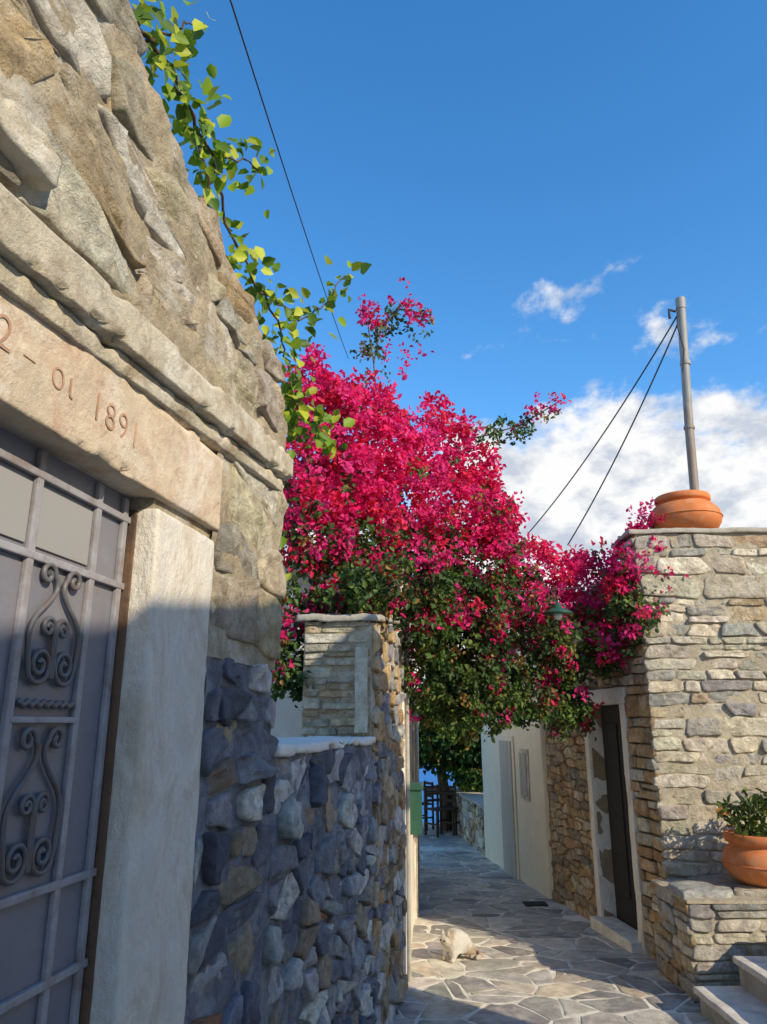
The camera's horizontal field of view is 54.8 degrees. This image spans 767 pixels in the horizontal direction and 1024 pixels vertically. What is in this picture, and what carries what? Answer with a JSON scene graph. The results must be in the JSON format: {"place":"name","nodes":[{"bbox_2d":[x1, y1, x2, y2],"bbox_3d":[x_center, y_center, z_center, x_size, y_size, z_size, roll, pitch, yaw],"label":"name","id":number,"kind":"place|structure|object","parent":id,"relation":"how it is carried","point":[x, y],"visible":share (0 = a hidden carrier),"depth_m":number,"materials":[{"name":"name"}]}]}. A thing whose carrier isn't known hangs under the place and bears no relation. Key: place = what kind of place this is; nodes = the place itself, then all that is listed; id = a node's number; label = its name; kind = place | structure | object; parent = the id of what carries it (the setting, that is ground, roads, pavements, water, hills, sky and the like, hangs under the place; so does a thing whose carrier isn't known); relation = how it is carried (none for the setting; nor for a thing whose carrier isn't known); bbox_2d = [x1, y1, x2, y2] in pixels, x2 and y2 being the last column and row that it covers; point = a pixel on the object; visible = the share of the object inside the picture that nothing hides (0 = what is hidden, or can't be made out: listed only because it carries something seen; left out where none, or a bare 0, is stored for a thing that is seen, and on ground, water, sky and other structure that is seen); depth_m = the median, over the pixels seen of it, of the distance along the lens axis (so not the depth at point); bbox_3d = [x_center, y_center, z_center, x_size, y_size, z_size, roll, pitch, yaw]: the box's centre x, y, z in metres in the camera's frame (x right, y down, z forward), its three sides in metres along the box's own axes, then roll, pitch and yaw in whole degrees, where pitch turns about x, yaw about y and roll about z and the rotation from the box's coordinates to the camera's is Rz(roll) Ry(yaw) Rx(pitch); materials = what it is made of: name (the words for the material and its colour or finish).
{"place":"outdoors","nodes":[
{"label":"outdoors","id":0,"kind":"place"},
{"bbox_2d":[230,0,348,358],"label":"overhead wire","id":1,"kind":"object","parent":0,"point":[277,147],"visible":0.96,"depth_m":4.08,"materials":[{"name":"rubber"}]},
{"bbox_2d":[419,765,457,821],"bbox_3d":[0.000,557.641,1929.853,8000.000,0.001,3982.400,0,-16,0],"label":"sea","id":2,"kind":"structure","parent":0,"point":[428,776],"depth_m":54.13,"materials":[{"name":"blue liquid"}]},
{"bbox_2d":[129,0,766,678],"label":"sky","id":3,"kind":"structure","parent":0,"point":[547,179],"materials":[{"name":"blue"}]},
{"bbox_2d":[393,822,712,1023],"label":"street","id":4,"kind":"structure","parent":0,"point":[544,959],"depth_m":5.72,"materials":[{"name":"grey stone"}]},
{"bbox_2d":[422,781,433,828],"bbox_3d":[0.750,5.915,14.949,0.420,0.880,0.420,6,-17,-20],"label":"cafe chair","id":5,"kind":"object","parent":4,"relation":"on","point":[430,796],"visible":0.4,"depth_m":14.85,"materials":[{"name":"brown wood"}]},
{"bbox_2d":[423,788,453,830],"bbox_3d":[1.100,5.954,14.833,0.600,0.740,0.600,0,-16,0],"label":"cafe table","id":6,"kind":"object","parent":4,"relation":"on","point":[434,790],"visible":0.27,"depth_m":14.64,"materials":[{"name":"brown wood"}]},
{"bbox_2d":[424,784,454,837],"bbox_3d":[1.050,5.639,13.988,0.420,0.880,0.420,11,-19,-33],"label":"cafe chair","id":7,"kind":"object","parent":4,"relation":"on","point":[440,809],"visible":1,"depth_m":13.98,"materials":[{"name":"brown wood"}]},
{"bbox_2d":[436,785,458,834],"bbox_3d":[1.300,5.722,14.276,0.420,0.880,0.420,-9,-19,30],"label":"cafe chair","id":8,"kind":"object","parent":4,"relation":"on","point":[454,800],"visible":0.71,"depth_m":14.18,"materials":[{"name":"brown wood"}]},
{"bbox_2d":[418,649,482,829],"bbox_3d":[1.303,4.482,14.812,4.679,3.658,2.808,0,-16,0],"label":"tree","id":9,"kind":"object","parent":4,"relation":"on","point":[458,760],"visible":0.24,"depth_m":14.41,"materials":[{"name":"green plant"}]},
{"bbox_2d":[440,928,481,962],"bbox_3d":[0.603,3.419,5.876,0.415,0.237,0.249,14,-21,-41],"label":"cat","id":10,"kind":"object","parent":4,"relation":"on","point":[455,942],"visible":1,"depth_m":5.81},
{"bbox_2d":[590,916,641,952],"bbox_3d":[2.086,3.763,6.467,0.220,0.230,0.900,2,-16,-6],"label":"door step","id":11,"kind":"object","parent":4,"relation":"on","point":[619,932],"depth_m":6.45,"materials":[{"name":"grey stone"}]},
{"bbox_2d":[584,725,616,917],"bbox_3d":[2.131,2.952,7.176,0.245,2.085,0.131,0,-16,0],"label":"door jamb","id":12,"kind":"object","parent":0,"point":[605,900],"depth_m":7.12,"materials":[{"name":"grey stone"}]},
{"bbox_2d":[583,687,633,704],"bbox_3d":[2.178,1.762,7.051,0.241,0.149,1.043,2,-16,-6],"label":"door lintel","id":13,"kind":"structure","parent":12,"relation":"on","point":[612,696],"depth_m":6.84,"materials":[{"name":"grey stone"}]},
{"bbox_2d":[588,583,619,690],"bbox_3d":[2.345,1.228,7.223,0.500,0.980,0.800,2,-16,-6],"label":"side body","id":14,"kind":"object","parent":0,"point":[597,687],"depth_m":7.19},
{"bbox_2d":[619,703,649,954],"bbox_3d":[2.229,2.707,6.314,0.245,2.084,0.130,0,-16,0],"label":"door jamb","id":15,"kind":"object","parent":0,"point":[633,831],"depth_m":6.29,"materials":[{"name":"grey stone"}]},
{"bbox_3d":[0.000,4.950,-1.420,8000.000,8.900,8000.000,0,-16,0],"label":"ground","id":16,"kind":"structure","parent":0,"visible":0},
{"bbox_2d":[0,0,293,1023],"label":"stone gatehouse","id":17,"kind":"object","parent":16,"relation":"on","point":[146,464],"visible":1,"depth_m":1.65,"materials":[{"name":"stone"}]},
{"bbox_2d":[0,427,129,1023],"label":"door leaf","id":18,"kind":"structure","parent":17,"relation":"in","point":[23,924],"depth_m":1.45,"materials":[{"name":"grey paint"}]},
{"bbox_2d":[131,0,371,604],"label":"climbing vine","id":19,"kind":"object","parent":17,"relation":"attached to","point":[184,49],"visible":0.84,"depth_m":2.60,"materials":[{"name":"green plant"}]},
{"bbox_2d":[262,745,367,967],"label":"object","id":20,"kind":"object","parent":16,"relation":"on","point":[276,878],"depth_m":3.04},
{"bbox_2d":[260,744,372,1023],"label":"slurry","id":21,"kind":"object","parent":20,"relation":"attached to","point":[287,1012],"visible":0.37,"depth_m":2.90,"materials":[{"name":"grey concrete"}]},
{"bbox_2d":[262,748,378,1023],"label":"stones","id":22,"kind":"object","parent":21,"relation":"on","point":[354,963],"visible":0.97,"depth_m":3.05,"materials":[{"name":"grey stone"}]},
{"bbox_2d":[273,735,374,756],"bbox_3d":[-0.400,1.091,3.479,0.414,0.053,1.868,-3,-16,9],"label":"coping","id":23,"kind":"object","parent":20,"relation":"on","point":[295,745],"visible":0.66,"depth_m":3.21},
{"bbox_2d":[354,647,367,732],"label":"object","id":24,"kind":"object","parent":23,"relation":"on","point":[361,695],"visible":1,"depth_m":4.39,"materials":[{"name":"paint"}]},
{"bbox_2d":[271,576,419,973],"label":"walls","id":25,"kind":"structure","parent":16,"relation":"on","point":[288,720],"depth_m":5.72,"materials":[{"name":"white paint"}]},
{"bbox_2d":[284,562,409,582],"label":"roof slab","id":26,"kind":"structure","parent":25,"relation":"on","point":[332,566],"depth_m":5.96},
{"bbox_2d":[404,584,411,981],"bbox_3d":[0.183,1.952,5.627,0.032,2.850,0.030,0,-16,0],"label":"drainpipe","id":27,"kind":"object","parent":25,"relation":"attached to","point":[408,857],"visible":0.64,"depth_m":5.50,"materials":[{"name":"plastic"}]},
{"bbox_2d":[412,700,416,918],"bbox_3d":[0.347,3.172,7.977,0.022,2.200,1.000,-1,-16,4],"label":"door frame","id":28,"kind":"object","parent":25,"relation":"attached to","point":[415,866],"visible":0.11,"depth_m":7.41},
{"bbox_2d":[415,708,419,917],"bbox_3d":[0.365,3.195,7.969,0.011,2.110,0.840,-1,-16,4],"label":"door","id":29,"kind":"structure","parent":28,"relation":"in","point":[417,836],"depth_m":7.75,"materials":[{"name":"wood"}]},
{"bbox_2d":[410,782,423,834],"bbox_3d":[0.265,2.431,6.083,0.128,0.380,0.280,-1,-16,4],"label":"mailbox","id":30,"kind":"object","parent":25,"relation":"attached to","point":[416,788],"visible":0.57,"depth_m":5.97,"materials":[{"name":"green metal"}]},
{"bbox_2d":[301,621,407,1023],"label":"stones","id":31,"kind":"object","parent":16,"relation":"on","point":[389,801],"visible":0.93,"depth_m":4.55,"materials":[{"name":"beige stone"}]},
{"bbox_2d":[315,623,403,1004],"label":"stone walls","id":32,"kind":"structure","parent":16,"relation":"on","point":[377,629],"depth_m":4.65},
{"bbox_2d":[302,622,370,736],"bbox_3d":[-0.283,1.023,4.476,0.420,0.700,0.016,-3,-16,10],"label":"stone facing","id":33,"kind":"object","parent":32,"relation":"attached to","point":[342,672],"visible":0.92,"depth_m":4.48,"materials":[{"name":"grey stone"}]},
{"bbox_2d":[296,613,403,624],"bbox_3d":[-0.188,0.758,5.186,0.517,0.193,1.353,-3,-16,9],"label":"coping","id":34,"kind":"object","parent":32,"relation":"on","point":[340,617],"visible":0.59,"depth_m":4.56,"materials":[{"name":"concrete"}]},
{"bbox_2d":[270,277,688,749],"bbox_3d":[0.565,0.583,6.293,4.228,4.764,2.203,10,-19,-32],"label":"bougainvillea","id":35,"kind":"object","parent":32,"relation":"attached to","point":[341,502],"visible":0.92,"depth_m":5.91,"materials":[{"name":"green plant"}]},
{"bbox_2d":[453,788,484,855],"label":"stone parapet","id":36,"kind":"structure","parent":16,"relation":"on","point":[470,819],"depth_m":12.84,"materials":[{"name":"concrete"}]},
{"bbox_2d":[481,646,553,898],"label":"walls","id":37,"kind":"structure","parent":16,"relation":"on","point":[535,851],"depth_m":9.18,"materials":[{"name":"white paint"}]},
{"bbox_2d":[498,735,519,879],"bbox_3d":[1.693,3.965,10.017,0.018,1.800,0.800,1,-16,-5],"label":"door frame","id":38,"kind":"object","parent":37,"relation":"attached to","point":[505,738],"visible":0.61,"depth_m":9.71,"materials":[{"name":"white paint"}]},
{"bbox_2d":[499,740,516,878],"bbox_3d":[1.675,3.993,10.007,0.013,1.720,0.640,1,-16,-5],"label":"door","id":39,"kind":"structure","parent":38,"relation":"in","point":[508,831],"depth_m":9.97,"materials":[{"name":"grey wood"}]},
{"bbox_2d":[519,748,530,800],"bbox_3d":[1.767,3.285,9.279,0.018,0.600,0.400,1,-16,-5],"label":"window frame","id":40,"kind":"object","parent":37,"relation":"attached to","point":[528,797],"visible":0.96,"depth_m":9.12,"materials":[{"name":"grey wood"}]},
{"bbox_2d":[519,753,527,795],"bbox_3d":[1.750,3.284,9.277,0.013,0.500,0.300,1,-16,-5],"label":"window shutter","id":41,"kind":"object","parent":40,"relation":"in","point":[523,774],"depth_m":9.25,"materials":[{"name":"grey wood"}]},
{"bbox_2d":[541,623,614,915],"bbox_3d":[2.223,2.747,7.946,0.500,3.300,1.440,2,-16,-6],"label":"side body","id":42,"kind":"object","parent":16,"relation":"on","point":[605,850],"visible":0.14,"depth_m":7.23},
{"bbox_2d":[615,587,630,686],"bbox_3d":[2.391,2.202,6.499,0.500,3.350,0.059,2,-16,-6],"label":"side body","id":43,"kind":"object","parent":16,"relation":"on","point":[621,674],"depth_m":6.67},
{"bbox_2d":[541,534,766,959],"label":"wall stones","id":44,"kind":"object","parent":16,"relation":"on","point":[749,590],"depth_m":6.19,"materials":[{"name":"beige stone"}]},
{"bbox_2d":[620,534,753,922],"bbox_3d":[3.809,1.956,6.186,3.200,3.550,0.500,-1,-16,2],"label":"front body","id":45,"kind":"object","parent":16,"relation":"on","point":[680,799],"visible":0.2,"depth_m":6.17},
{"bbox_2d":[411,579,626,619],"bbox_3d":[1.127,0.631,5.908,2.471,0.464,0.430,6,-17,-21],"label":"street lamp","id":46,"kind":"object","parent":45,"relation":"attached to","point":[557,611],"visible":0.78,"depth_m":5.84,"materials":[{"name":"green metal"}]},
{"bbox_2d":[600,704,637,930],"bbox_3d":[2.235,2.830,6.751,0.040,2.080,0.800,2,-16,-6],"label":"door leaf","id":47,"kind":"object","parent":45,"relation":"attached to","point":[626,912],"visible":0.26,"depth_m":6.87,"materials":[{"name":"brown wood"}]},
{"bbox_2d":[603,724,630,898],"bbox_3d":[2.188,2.773,6.950,0.015,1.500,0.300,2,-16,-6],"label":"door panel","id":48,"kind":"structure","parent":47,"relation":"attached to","point":[621,866],"depth_m":6.92,"materials":[{"name":"brown wood"}]},
{"bbox_2d":[619,724,635,901],"bbox_3d":[2.228,2.672,6.597,0.015,1.500,0.300,2,-16,-6],"label":"door panel","id":49,"kind":"structure","parent":47,"relation":"attached to","point":[629,839],"depth_m":6.70,"materials":[{"name":"brown wood"}]},
{"bbox_2d":[668,296,698,489],"bbox_3d":[3.035,-0.801,7.296,0.211,2.965,0.118,0,-16,0],"label":"utility pole","id":50,"kind":"object","parent":45,"relation":"on","point":[685,361],"visible":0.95,"depth_m":7.39,"materials":[{"name":"metal"}]},
{"bbox_2d":[527,315,676,533],"bbox_3d":[2.550,-0.868,9.091,0.016,1.495,3.550,5,-17,-16],"label":"overhead wire","id":51,"kind":"object","parent":50,"relation":"attached to","point":[610,422],"visible":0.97,"depth_m":8.66,"materials":[{"name":"rubber"}]},
{"bbox_2d":[567,325,676,544],"bbox_3d":[2.675,-0.778,8.441,0.016,1.862,2.334,5,-17,-18],"label":"overhead wire","id":52,"kind":"object","parent":50,"relation":"attached to","point":[627,433],"visible":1,"depth_m":8.26,"materials":[{"name":"rubber"}]},
{"bbox_2d":[611,527,766,548],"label":"coping","id":53,"kind":"object","parent":45,"relation":"on","point":[625,536],"visible":0.36,"depth_m":6.45,"materials":[{"name":"concrete"}]},
{"bbox_2d":[647,490,722,527],"bbox_3d":[2.750,0.040,6.771,0.654,0.362,0.654,0,-16,0],"label":"terracotta pot","id":54,"kind":"object","parent":53,"relation":"on","point":[689,509],"visible":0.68,"depth_m":6.54,"materials":[{"name":"orange ceramic"}]},
{"bbox_2d":[634,533,766,877],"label":"pointing","id":55,"kind":"object","parent":45,"relation":"attached to","point":[696,711],"visible":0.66,"depth_m":6.08,"materials":[{"name":"beige concrete"}]},
{"bbox_2d":[650,873,766,1002],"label":"stone ledge","id":56,"kind":"object","parent":16,"relation":"on","point":[707,927],"visible":0.73,"depth_m":4.99,"materials":[{"name":"beige stone"}]},
{"bbox_2d":[715,787,766,887],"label":"potted plant","id":57,"kind":"object","parent":56,"relation":"on","point":[744,858],"visible":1,"depth_m":5.33,"materials":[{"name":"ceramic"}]},
{"bbox_2d":[694,956,766,1023],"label":"stone steps","id":58,"kind":"structure","parent":16,"relation":"on","point":[745,1002],"depth_m":4.49,"materials":[{"name":"stone"}]}
]}

